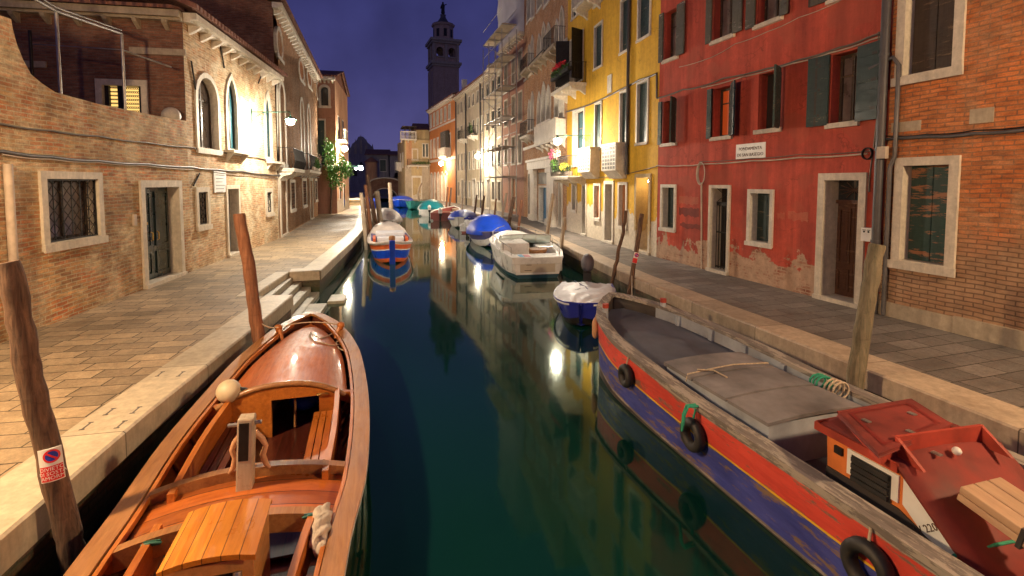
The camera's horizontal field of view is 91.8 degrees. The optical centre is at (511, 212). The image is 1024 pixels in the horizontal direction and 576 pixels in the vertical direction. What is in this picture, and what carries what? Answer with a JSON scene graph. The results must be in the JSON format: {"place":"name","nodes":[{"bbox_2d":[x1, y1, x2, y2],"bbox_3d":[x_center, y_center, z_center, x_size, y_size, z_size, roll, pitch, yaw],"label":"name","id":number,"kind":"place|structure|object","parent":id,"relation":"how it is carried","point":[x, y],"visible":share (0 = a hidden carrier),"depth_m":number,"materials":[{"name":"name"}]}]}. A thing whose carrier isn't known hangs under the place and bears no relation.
{"place":"outdoors","nodes":[
{"label":"outdoors","id":0,"kind":"place"},
{"bbox_2d":[0,197,359,477],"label":"pavement","id":1,"kind":"structure","parent":0,"point":[95,358],"depth_m":7.61,"materials":[{"name":"beige stone"}]},
{"bbox_2d":[0,15,193,342],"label":"brick house","id":2,"kind":"structure","parent":1,"relation":"on","point":[94,205],"depth_m":8.91,"materials":[{"name":"brick"}]},
{"bbox_2d":[38,171,108,253],"bbox_3d":[-7.684,-0.053,8.590,0.305,1.313,1.567,-1,4,-9],"label":"window","id":3,"kind":"structure","parent":2,"relation":"in","point":[72,214],"depth_m":8.67,"materials":[{"name":"stone"}]},
{"bbox_2d":[28,0,171,109],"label":"pergola frame","id":4,"kind":"object","parent":2,"relation":"on","point":[57,39],"visible":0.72,"depth_m":10.40,"materials":[{"name":"grey metal"}]},
{"bbox_2d":[138,180,187,288],"bbox_3d":[-8.174,0.472,11.478,0.360,2.436,1.793,-1,4,-9],"label":"door","id":5,"kind":"structure","parent":2,"relation":"in","point":[160,201],"depth_m":11.76,"materials":[{"name":"stone"}]},
{"bbox_2d":[0,0,287,270],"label":"brick palazzo","id":6,"kind":"structure","parent":1,"relation":"on","point":[215,83],"depth_m":13.06,"materials":[{"name":"beige brick"}]},
{"bbox_2d":[94,78,148,113],"bbox_3d":[-9.704,-2.729,12.448,1.215,1.162,0.355,-1,4,-11],"label":"window","id":7,"kind":"structure","parent":6,"relation":"in","point":[108,92],"depth_m":12.38,"materials":[{"name":"stone"}]},
{"bbox_2d":[194,187,212,231],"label":"window","id":8,"kind":"structure","parent":6,"relation":"in","point":[202,194],"depth_m":13.60,"materials":[{"name":"stone"}]},
{"bbox_2d":[194,73,222,155],"bbox_3d":[-8.591,-2.760,13.852,0.305,2.248,1.609,-1,4,-9],"label":"window","id":9,"kind":"structure","parent":6,"relation":"in","point":[206,96],"depth_m":14.20,"materials":[{"name":"white stone"}]},
{"bbox_2d":[225,185,240,257],"bbox_3d":[-8.879,0.267,15.591,0.390,2.284,1.109,-1,4,-9],"label":"door","id":10,"kind":"structure","parent":6,"relation":"in","point":[232,194],"depth_m":15.97,"materials":[{"name":"stone"}]},
{"bbox_2d":[225,73,241,155],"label":"window","id":11,"kind":"structure","parent":6,"relation":"in","point":[232,125],"depth_m":15.77,"materials":[{"name":"white stone"}]},
{"bbox_2d":[264,90,274,160],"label":"window","id":12,"kind":"structure","parent":6,"relation":"in","point":[268,120],"depth_m":19.27,"materials":[{"name":"white stone"}]},
{"bbox_2d":[265,188,274,216],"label":"window","id":13,"kind":"structure","parent":6,"relation":"in","point":[269,203],"depth_m":19.18,"materials":[{"name":"stone"}]},
{"bbox_2d":[251,108,295,124],"bbox_3d":[-8.325,-3.342,17.303,1.565,0.584,0.380,0,4,1],"label":"wall lamp","id":14,"kind":"object","parent":6,"relation":"attached to","point":[290,119],"visible":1,"depth_m":17.28,"materials":[{"name":"white metal"}]},
{"bbox_2d":[188,0,322,237],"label":"tall brick house","id":15,"kind":"structure","parent":1,"relation":"on","point":[270,30],"depth_m":22.77,"materials":[{"name":"brown brick"}]},
{"bbox_2d":[273,26,284,64],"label":"window","id":16,"kind":"structure","parent":15,"relation":"in","point":[275,34],"depth_m":20.58,"materials":[{"name":"white stone"}]},
{"bbox_2d":[276,81,288,167],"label":"window","id":17,"kind":"structure","parent":15,"relation":"in","point":[286,165],"depth_m":20.91,"materials":[{"name":"white stone"}]},
{"bbox_2d":[277,176,289,237],"bbox_3d":[-9.954,-0.221,21.410,0.340,2.707,1.672,-1,4,-16],"label":"door","id":18,"kind":"structure","parent":15,"relation":"in","point":[282,179],"depth_m":20.77,"materials":[{"name":"stone"}]},
{"bbox_2d":[289,179,296,212],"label":"window","id":19,"kind":"structure","parent":15,"relation":"in","point":[293,209],"depth_m":23.86,"materials":[{"name":"white stone"}]},
{"bbox_2d":[317,70,349,213],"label":"corner house","id":20,"kind":"structure","parent":1,"relation":"on","point":[333,92],"depth_m":36.34,"materials":[{"name":"brown brick"}]},
{"bbox_2d":[317,119,326,165],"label":"window","id":21,"kind":"structure","parent":20,"relation":"in","point":[321,122],"depth_m":36.12,"materials":[{"name":"wood"}]},
{"bbox_2d":[318,84,330,107],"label":"window","id":22,"kind":"structure","parent":20,"relation":"in","point":[324,93],"depth_m":35.97,"materials":[{"name":"stone"}]},
{"bbox_2d":[320,137,353,213],"bbox_3d":[-12.561,-2.643,35.758,2.256,5.522,1.809,-1,4,-12],"label":"climbing plant","id":23,"kind":"object","parent":1,"relation":"on","point":[340,167],"visible":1,"depth_m":35.54,"materials":[{"name":"green plant"}]},
{"bbox_2d":[2,236,363,575],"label":"quay wall","id":24,"kind":"structure","parent":0,"point":[97,504],"depth_m":4.45,"materials":[{"name":"stone"}]},
{"bbox_2d":[0,295,292,575],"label":"kerb","id":25,"kind":"structure","parent":24,"relation":"on","point":[98,450],"depth_m":4.74,"materials":[{"name":"stone"}]},
{"bbox_2d":[289,206,362,280],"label":"kerb","id":26,"kind":"structure","parent":24,"relation":"on","point":[322,265],"depth_m":15.08,"materials":[{"name":"stone"}]},
{"bbox_2d":[349,192,394,198],"bbox_3d":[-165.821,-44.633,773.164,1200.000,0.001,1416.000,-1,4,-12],"label":"ground","id":27,"kind":"structure","parent":0,"point":[353,194],"depth_m":100.53,"materials":[{"name":"grey paint"}]},
{"bbox_2d":[348,136,373,191],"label":"church","id":28,"kind":"structure","parent":27,"relation":"on","point":[356,152],"depth_m":133.75,"materials":[{"name":"grey paint"}]},
{"bbox_2d":[364,157,378,196],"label":"round apse","id":29,"kind":"structure","parent":27,"relation":"on","point":[371,167],"depth_m":87.57,"materials":[{"name":"brown brick"}]},
{"bbox_2d":[364,149,389,195],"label":"dusky house","id":30,"kind":"structure","parent":27,"relation":"on","point":[381,157],"depth_m":96.65,"materials":[{"name":"grey paint"}]},
{"bbox_2d":[388,151,397,195],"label":"dusky house","id":31,"kind":"structure","parent":27,"relation":"on","point":[393,155],"depth_m":95.03,"materials":[{"name":"grey paint"}]},
{"bbox_2d":[425,2,461,139],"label":"campanile","id":32,"kind":"structure","parent":27,"relation":"on","point":[442,67],"depth_m":143.44,"materials":[{"name":"stone"}]},
{"bbox_2d":[370,177,397,197],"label":"arched bridge","id":33,"kind":"structure","parent":0,"point":[379,183],"depth_m":81.44,"materials":[{"name":"brick"}]},
{"bbox_2d":[286,0,498,159],"label":"sky","id":34,"kind":"structure","parent":0,"point":[379,47],"materials":[{"name":"blue"}]},
{"bbox_2d":[53,199,820,575],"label":"canal water","id":35,"kind":"structure","parent":0,"point":[511,435],"depth_m":5.47,"materials":[{"name":"teal liquid"}]},
{"bbox_2d":[0,260,85,575],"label":"mooring pole","id":36,"kind":"object","parent":35,"relation":"in","point":[53,476],"visible":0.95,"depth_m":3.43,"materials":[{"name":"brown wood"}]},
{"bbox_2d":[63,311,369,575],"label":"wooden boat","id":37,"kind":"object","parent":35,"relation":"on","point":[260,469],"visible":0.99,"depth_m":4.02,"materials":[{"name":"brown wood"}]},
{"bbox_2d":[216,379,247,402],"bbox_3d":[-3.071,1.962,5.441,0.333,0.250,0.249,1,4,12],"label":"ball fender","id":38,"kind":"object","parent":37,"relation":"hanging from","point":[229,390],"visible":0.88,"depth_m":5.37,"materials":[{"name":"rubber"}]},
{"bbox_2d":[308,502,332,558],"bbox_3d":[-1.373,2.257,3.569,0.171,0.210,0.537,-1,4,-16],"label":"rope","id":39,"kind":"object","parent":37,"relation":"on","point":[321,526],"visible":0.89,"depth_m":3.46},
{"bbox_2d":[233,213,264,343],"bbox_3d":[-3.880,1.433,7.449,0.477,2.864,0.208,-1,4,-12],"label":"mooring pole","id":40,"kind":"object","parent":35,"relation":"in","point":[250,283],"visible":0.73,"depth_m":7.35,"materials":[{"name":"brown wood"}]},
{"bbox_2d":[263,278,347,317],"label":"water steps","id":41,"kind":"structure","parent":35,"relation":"in","point":[304,299],"depth_m":11.87,"materials":[{"name":"stone"}]},
{"bbox_2d":[235,272,288,296],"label":"kerb steps","id":42,"kind":"structure","parent":41,"relation":"on","point":[269,283],"depth_m":11.49,"materials":[{"name":"stone"}]},
{"bbox_2d":[359,193,368,249],"bbox_3d":[-6.459,0.674,21.710,0.377,3.106,0.186,-1,4,-12],"label":"mooring pole","id":43,"kind":"object","parent":35,"relation":"in","point":[366,247],"visible":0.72,"depth_m":21.63,"materials":[{"name":"brown wood"}]},
{"bbox_2d":[364,185,372,232],"bbox_3d":[-7.268,0.297,25.302,0.498,3.443,0.204,-1,4,-12],"label":"mooring pole","id":44,"kind":"object","parent":35,"relation":"in","point":[368,207],"visible":0.61,"depth_m":25.19,"materials":[{"name":"brown wood"}]},
{"bbox_2d":[366,174,376,226],"bbox_3d":[-7.410,-0.048,26.480,0.665,3.984,0.201,-1,4,-12],"label":"mooring pole","id":45,"kind":"object","parent":35,"relation":"in","point":[371,200],"visible":0.63,"depth_m":26.36,"materials":[{"name":"brown wood"}]},
{"bbox_2d":[374,191,382,222],"bbox_3d":[-7.214,0.366,27.162,0.592,3.094,0.326,-1,4,-12],"label":"mooring pole","id":46,"kind":"object","parent":35,"relation":"in","point":[378,206],"visible":0.52,"depth_m":27.00,"materials":[{"name":"brown wood"}]},
{"bbox_2d":[371,208,402,226],"bbox_3d":[-7.985,0.425,31.407,2.093,1.432,5.808,-1,4,-15],"label":"covered boat","id":47,"kind":"object","parent":35,"relation":"on","point":[391,215],"visible":0.36,"depth_m":29.90,"materials":[{"name":"white fabric"}]},
{"bbox_2d":[367,221,412,263],"bbox_3d":[-5.298,1.153,21.400,1.820,1.230,7.360,-1,4,-16],"label":"painted boat","id":48,"kind":"object","parent":35,"relation":"on","point":[389,242],"visible":0.99,"depth_m":18.80,"materials":[{"name":"white wood"}]},
{"bbox_2d":[392,196,412,206],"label":"covered boat","id":49,"kind":"object","parent":35,"relation":"on","point":[398,201],"visible":0.66,"depth_m":58.50,"materials":[{"name":"blue fabric"}]},
{"bbox_2d":[417,199,443,216],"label":"covered boat","id":50,"kind":"object","parent":35,"relation":"on","point":[426,208],"visible":0.76,"depth_m":43.48,"materials":[{"name":"teal fabric"}]},
{"bbox_2d":[430,206,460,220],"bbox_3d":[-5.342,-0.020,40.986,2.083,1.152,6.970,0,4,2],"label":"open boat","id":51,"kind":"object","parent":35,"relation":"on","point":[441,214],"visible":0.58,"depth_m":38.00,"materials":[{"name":"brown wood"}]},
{"bbox_2d":[448,209,476,226],"bbox_3d":[-3.434,0.374,34.276,1.992,1.185,4.805,0,4,0],"label":"covered boat","id":52,"kind":"object","parent":35,"relation":"on","point":[456,218],"visible":0.8,"depth_m":32.73,"materials":[{"name":"blue fabric"}]},
{"bbox_2d":[466,214,511,245],"bbox_3d":[-1.135,0.812,24.722,2.304,1.501,5.000,0,4,-5],"label":"covered boat","id":53,"kind":"object","parent":35,"relation":"on","point":[479,230],"visible":0.67,"depth_m":23.15,"materials":[{"name":"blue fabric"}]},
{"bbox_2d":[489,225,563,278],"bbox_3d":[0.314,1.322,17.989,2.169,1.304,5.570,-1,4,-10],"label":"cabin boat","id":54,"kind":"object","parent":35,"relation":"on","point":[519,255],"visible":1,"depth_m":16.08,"materials":[{"name":"white plastic"}]},
{"bbox_2d":[553,254,615,325],"bbox_3d":[1.704,1.753,11.583,1.430,1.234,3.200,1,4,11],"label":"dinghy","id":55,"kind":"object","parent":35,"relation":"on","point":[577,302],"visible":0.87,"depth_m":10.64,"materials":[{"name":"white fabric"}]},
{"bbox_2d":[610,210,627,283],"bbox_3d":[2.790,1.180,13.068,0.506,2.483,0.133,-1,4,-12],"label":"mooring pole","id":56,"kind":"object","parent":35,"relation":"in","point":[618,249],"visible":0.76,"depth_m":13.02,"materials":[{"name":"brown wood"}]},
{"bbox_2d":[627,213,643,294],"bbox_3d":[2.946,1.264,11.972,0.474,2.495,0.148,-1,4,-12],"label":"mooring pole","id":57,"kind":"object","parent":35,"relation":"in","point":[636,251],"visible":0.83,"depth_m":11.93,"materials":[{"name":"brown wood"}]},
{"bbox_2d":[596,292,1023,575],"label":"work barge","id":58,"kind":"object","parent":35,"relation":"on","point":[813,468],"visible":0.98,"depth_m":4.13,"materials":[{"name":"blue paint"}]},
{"bbox_2d":[618,357,633,387],"bbox_3d":[1.470,2.003,6.302,0.158,0.436,0.284,-1,4,-15],"label":"tyre fender","id":59,"kind":"object","parent":58,"relation":"hanging from","point":[625,376],"visible":0.98,"depth_m":6.22,"materials":[{"name":"rubber"}]},
{"bbox_2d":[680,409,705,452],"bbox_3d":[1.851,2.180,5.024,0.158,0.479,0.324,-1,4,-17],"label":"tyre fender","id":60,"kind":"object","parent":58,"relation":"hanging from","point":[697,444],"visible":0.91,"depth_m":4.95,"materials":[{"name":"rubber"}]},
{"bbox_2d":[840,527,895,575],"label":"tyre fender","id":61,"kind":"object","parent":58,"relation":"hanging from","point":[852,547],"visible":0.94,"depth_m":3.30,"materials":[{"name":"rubber"}]},
{"bbox_2d":[957,477,1023,549],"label":"timber bundle","id":62,"kind":"object","parent":58,"relation":"on","point":[997,503],"visible":1,"depth_m":3.15,"materials":[{"name":"brown wood"}]},
{"bbox_2d":[846,243,885,389],"bbox_3d":[4.103,1.577,5.845,0.502,2.444,0.203,-1,4,-12],"label":"mooring pole","id":63,"kind":"object","parent":35,"relation":"in","point":[861,336],"visible":0.78,"depth_m":5.77,"materials":[{"name":"brown wood"}]},
{"bbox_2d":[497,0,523,50],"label":"sheeted tower","id":64,"kind":"structure","parent":0,"point":[507,10],"depth_m":34.69,"materials":[{"name":"white fabric"}]},
{"bbox_2d":[512,228,892,401],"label":"quay wall","id":65,"kind":"structure","parent":0,"point":[597,276],"depth_m":13.74,"materials":[{"name":"stone"}]},
{"bbox_2d":[395,140,420,198],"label":"canal corner house","id":66,"kind":"structure","parent":65,"relation":"on","point":[400,166],"depth_m":68.29,"materials":[{"name":"paint"}]},
{"bbox_2d":[413,200,1023,455],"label":"kerb","id":67,"kind":"structure","parent":65,"relation":"on","point":[1002,422],"depth_m":6.64,"materials":[{"name":"stone"}]},
{"bbox_2d":[415,199,1023,408],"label":"pavement","id":68,"kind":"structure","parent":0,"point":[993,370],"depth_m":7.88,"materials":[{"name":"beige stone"}]},
{"bbox_2d":[400,123,429,199],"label":"terrace house","id":69,"kind":"structure","parent":68,"relation":"on","point":[419,141],"depth_m":66.74,"materials":[{"name":"paint"}]},
{"bbox_2d":[426,79,466,202],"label":"orange plaster house","id":70,"kind":"structure","parent":68,"relation":"on","point":[441,113],"depth_m":59.51,"materials":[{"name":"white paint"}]},
{"bbox_2d":[452,63,501,211],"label":"cream terrace house","id":71,"kind":"structure","parent":68,"relation":"on","point":[468,99],"depth_m":45.77,"materials":[{"name":"paint"}]},
{"bbox_2d":[483,8,516,216],"bbox_3d":[-0.959,-6.748,35.652,1.080,13.717,5.616,-1,4,-16],"label":"scaffolding","id":72,"kind":"object","parent":68,"relation":"on","point":[499,34],"visible":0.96,"depth_m":34.88,"materials":[{"name":"grey metal"}]},
{"bbox_2d":[497,31,523,215],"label":"scaffolded house","id":73,"kind":"structure","parent":68,"relation":"on","point":[509,155],"depth_m":35.72,"materials":[{"name":"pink paint"}]},
{"bbox_2d":[520,0,567,229],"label":"gothic palazzo","id":74,"kind":"structure","parent":68,"relation":"on","point":[543,124],"depth_m":27.99,"materials":[{"name":"paint"}]},
{"bbox_2d":[538,185,545,222],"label":"door","id":75,"kind":"structure","parent":74,"relation":"in","point":[541,189],"depth_m":29.17,"materials":[{"name":"white stone"}]},
{"bbox_2d":[540,81,545,123],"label":"window","id":76,"kind":"structure","parent":74,"relation":"in","point":[543,93],"depth_m":28.34,"materials":[{"name":"white stone"}]},
{"bbox_2d":[545,84,550,121],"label":"window","id":77,"kind":"structure","parent":74,"relation":"in","point":[548,96],"depth_m":27.29,"materials":[{"name":"white stone"}]},
{"bbox_2d":[557,183,562,228],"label":"door","id":78,"kind":"structure","parent":74,"relation":"in","point":[560,185],"depth_m":25.06,"materials":[{"name":"white stone"}]},
{"bbox_2d":[558,5,564,40],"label":"window","id":79,"kind":"structure","parent":74,"relation":"in","point":[561,16],"depth_m":24.51,"materials":[{"name":"white stone"}]},
{"bbox_2d":[550,0,660,256],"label":"yellow plaster house","id":80,"kind":"structure","parent":68,"relation":"on","point":[607,91],"depth_m":18.33,"materials":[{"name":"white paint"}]},
{"bbox_2d":[548,148,560,175],"bbox_3d":[2.006,-2.333,22.923,0.486,1.262,1.424,-1,4,-12],"label":"flower box","id":81,"kind":"object","parent":80,"relation":"on","point":[555,154],"visible":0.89,"depth_m":22.72,"materials":[{"name":"green wood"}]},
{"bbox_2d":[550,60,571,81],"bbox_3d":[2.120,-6.369,22.152,0.517,0.645,2.574,-1,4,-12],"label":"flower box","id":82,"kind":"object","parent":80,"relation":"attached to","point":[563,68],"visible":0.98,"depth_m":21.85,"materials":[{"name":"green metal"}]},
{"bbox_2d":[556,27,583,86],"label":"window","id":83,"kind":"structure","parent":80,"relation":"in","point":[571,50],"depth_m":21.28,"materials":[{"name":"black wood"}]},
{"bbox_2d":[570,183,576,212],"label":"window","id":84,"kind":"structure","parent":80,"relation":"in","point":[573,188],"depth_m":22.91,"materials":[{"name":"white stone"}]},
{"bbox_2d":[571,107,584,167],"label":"window","id":85,"kind":"structure","parent":80,"relation":"in","point":[578,116],"depth_m":22.66,"materials":[{"name":"white stone"}]},
{"bbox_2d":[580,183,586,235],"bbox_3d":[3.232,-0.117,21.448,0.380,2.296,0.563,-1,4,-12],"label":"door","id":86,"kind":"structure","parent":80,"relation":"in","point":[584,190],"depth_m":21.61,"materials":[{"name":"white stone"}]},
{"bbox_2d":[592,183,600,221],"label":"window","id":87,"kind":"structure","parent":80,"relation":"in","point":[596,186],"depth_m":20.21,"materials":[{"name":"white stone"}]},
{"bbox_2d":[592,19,602,71],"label":"window","id":88,"kind":"structure","parent":80,"relation":"in","point":[598,28],"depth_m":19.80,"materials":[{"name":"white stone"}]},
{"bbox_2d":[594,100,602,149],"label":"window","id":89,"kind":"structure","parent":80,"relation":"in","point":[598,106],"depth_m":19.92,"materials":[{"name":"white stone"}]},
{"bbox_2d":[602,181,613,243],"bbox_3d":[3.785,0.000,18.848,0.380,2.418,0.924,-1,4,-12],"label":"door","id":90,"kind":"structure","parent":80,"relation":"in","point":[608,196],"depth_m":19.15,"materials":[{"name":"white stone"}]},
{"bbox_2d":[616,182,627,230],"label":"window","id":91,"kind":"structure","parent":80,"relation":"in","point":[622,190],"depth_m":17.86,"materials":[{"name":"white stone"}]},
{"bbox_2d":[618,0,630,55],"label":"window","id":92,"kind":"structure","parent":80,"relation":"in","point":[623,3],"depth_m":17.49,"materials":[{"name":"white stone"}]},
{"bbox_2d":[619,88,629,141],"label":"window","id":93,"kind":"structure","parent":80,"relation":"in","point":[622,94],"depth_m":17.64,"materials":[{"name":"white stone"}]},
{"bbox_2d":[634,78,649,145],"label":"window","id":94,"kind":"structure","parent":80,"relation":"in","point":[642,87],"depth_m":16.18,"materials":[{"name":"white stone"}]},
{"bbox_2d":[632,173,651,254],"bbox_3d":[4.506,0.052,16.189,0.690,2.640,1.105,-1,4,-12],"label":"door","id":95,"kind":"structure","parent":80,"relation":"in","point":[642,182],"depth_m":16.55,"materials":[{"name":"paint"}]},
{"bbox_2d":[635,0,651,43],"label":"window","id":96,"kind":"structure","parent":80,"relation":"in","point":[644,7],"depth_m":15.99,"materials":[{"name":"white stone"}]},
{"bbox_2d":[656,0,893,308],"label":"red plaster house","id":97,"kind":"structure","parent":68,"relation":"on","point":[767,116],"depth_m":10.95,"materials":[{"name":"paint"}]},
{"bbox_2d":[657,96,676,146],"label":"window","id":98,"kind":"structure","parent":97,"relation":"in","point":[673,103],"depth_m":14.24,"materials":[{"name":"wood"}]},
{"bbox_2d":[658,184,676,232],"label":"window","id":99,"kind":"structure","parent":97,"relation":"in","point":[668,192],"depth_m":14.89,"materials":[{"name":"white stone"}]},
{"bbox_2d":[658,0,684,63],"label":"window","id":100,"kind":"structure","parent":97,"relation":"in","point":[678,17],"depth_m":14.41,"materials":[{"name":"wood"}]},
{"bbox_2d":[705,185,731,275],"bbox_3d":[5.376,0.433,12.616,0.420,2.275,0.775,-1,4,-17],"label":"door","id":101,"kind":"structure","parent":97,"relation":"in","point":[719,198],"depth_m":12.85,"materials":[{"name":"stone"}]},
{"bbox_2d":[706,80,735,140],"bbox_3d":[5.353,-2.478,12.283,0.493,1.333,1.249,0,4,-7],"label":"window","id":102,"kind":"structure","parent":97,"relation":"in","point":[727,111],"depth_m":12.63,"materials":[{"name":"wood"}]},
{"bbox_2d":[705,0,742,45],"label":"window","id":103,"kind":"structure","parent":97,"relation":"in","point":[731,10],"depth_m":12.51,"materials":[{"name":"wood"}]},
{"bbox_2d":[744,189,774,248],"bbox_3d":[5.759,0.120,11.312,0.375,1.308,0.801,-1,4,-17],"label":"window","id":104,"kind":"structure","parent":97,"relation":"in","point":[760,202],"depth_m":11.46,"materials":[{"name":"white stone"}]},
{"bbox_2d":[745,0,787,30],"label":"window","id":105,"kind":"structure","parent":97,"relation":"in","point":[775,10],"depth_m":11.20,"materials":[{"name":"wood"}]},
{"bbox_2d":[753,64,781,134],"bbox_3d":[5.769,-2.438,10.852,0.568,1.358,1.102,0,4,4],"label":"window","id":106,"kind":"structure","parent":97,"relation":"in","point":[774,80],"depth_m":10.72,"materials":[{"name":"wood"}]},
{"bbox_2d":[812,172,867,308],"bbox_3d":[6.370,0.520,9.454,0.480,2.547,0.979,-1,4,-17],"label":"door","id":107,"kind":"structure","parent":97,"relation":"in","point":[841,197],"depth_m":9.70,"materials":[{"name":"wood"}]},
{"bbox_2d":[806,40,879,128],"bbox_3d":[6.282,-2.308,9.282,0.408,1.410,1.428,-1,4,-17],"label":"window","id":108,"kind":"structure","parent":97,"relation":"in","point":[858,93],"depth_m":9.43,"materials":[{"name":"wood"}]},
{"bbox_2d":[868,0,1023,350],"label":"orange brick house","id":109,"kind":"structure","parent":68,"relation":"on","point":[952,151],"depth_m":7.58,"materials":[{"name":"brick"}]},
{"bbox_2d":[887,155,961,277],"bbox_3d":[6.765,0.030,8.029,0.395,1.862,1.010,-1,4,-17],"label":"window","id":110,"kind":"structure","parent":109,"relation":"in","point":[926,192],"depth_m":8.08,"materials":[{"name":"stone"}]},
{"bbox_2d":[890,0,966,86],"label":"window","id":111,"kind":"structure","parent":109,"relation":"in","point":[930,34],"depth_m":8.00,"materials":[{"name":"stone"}]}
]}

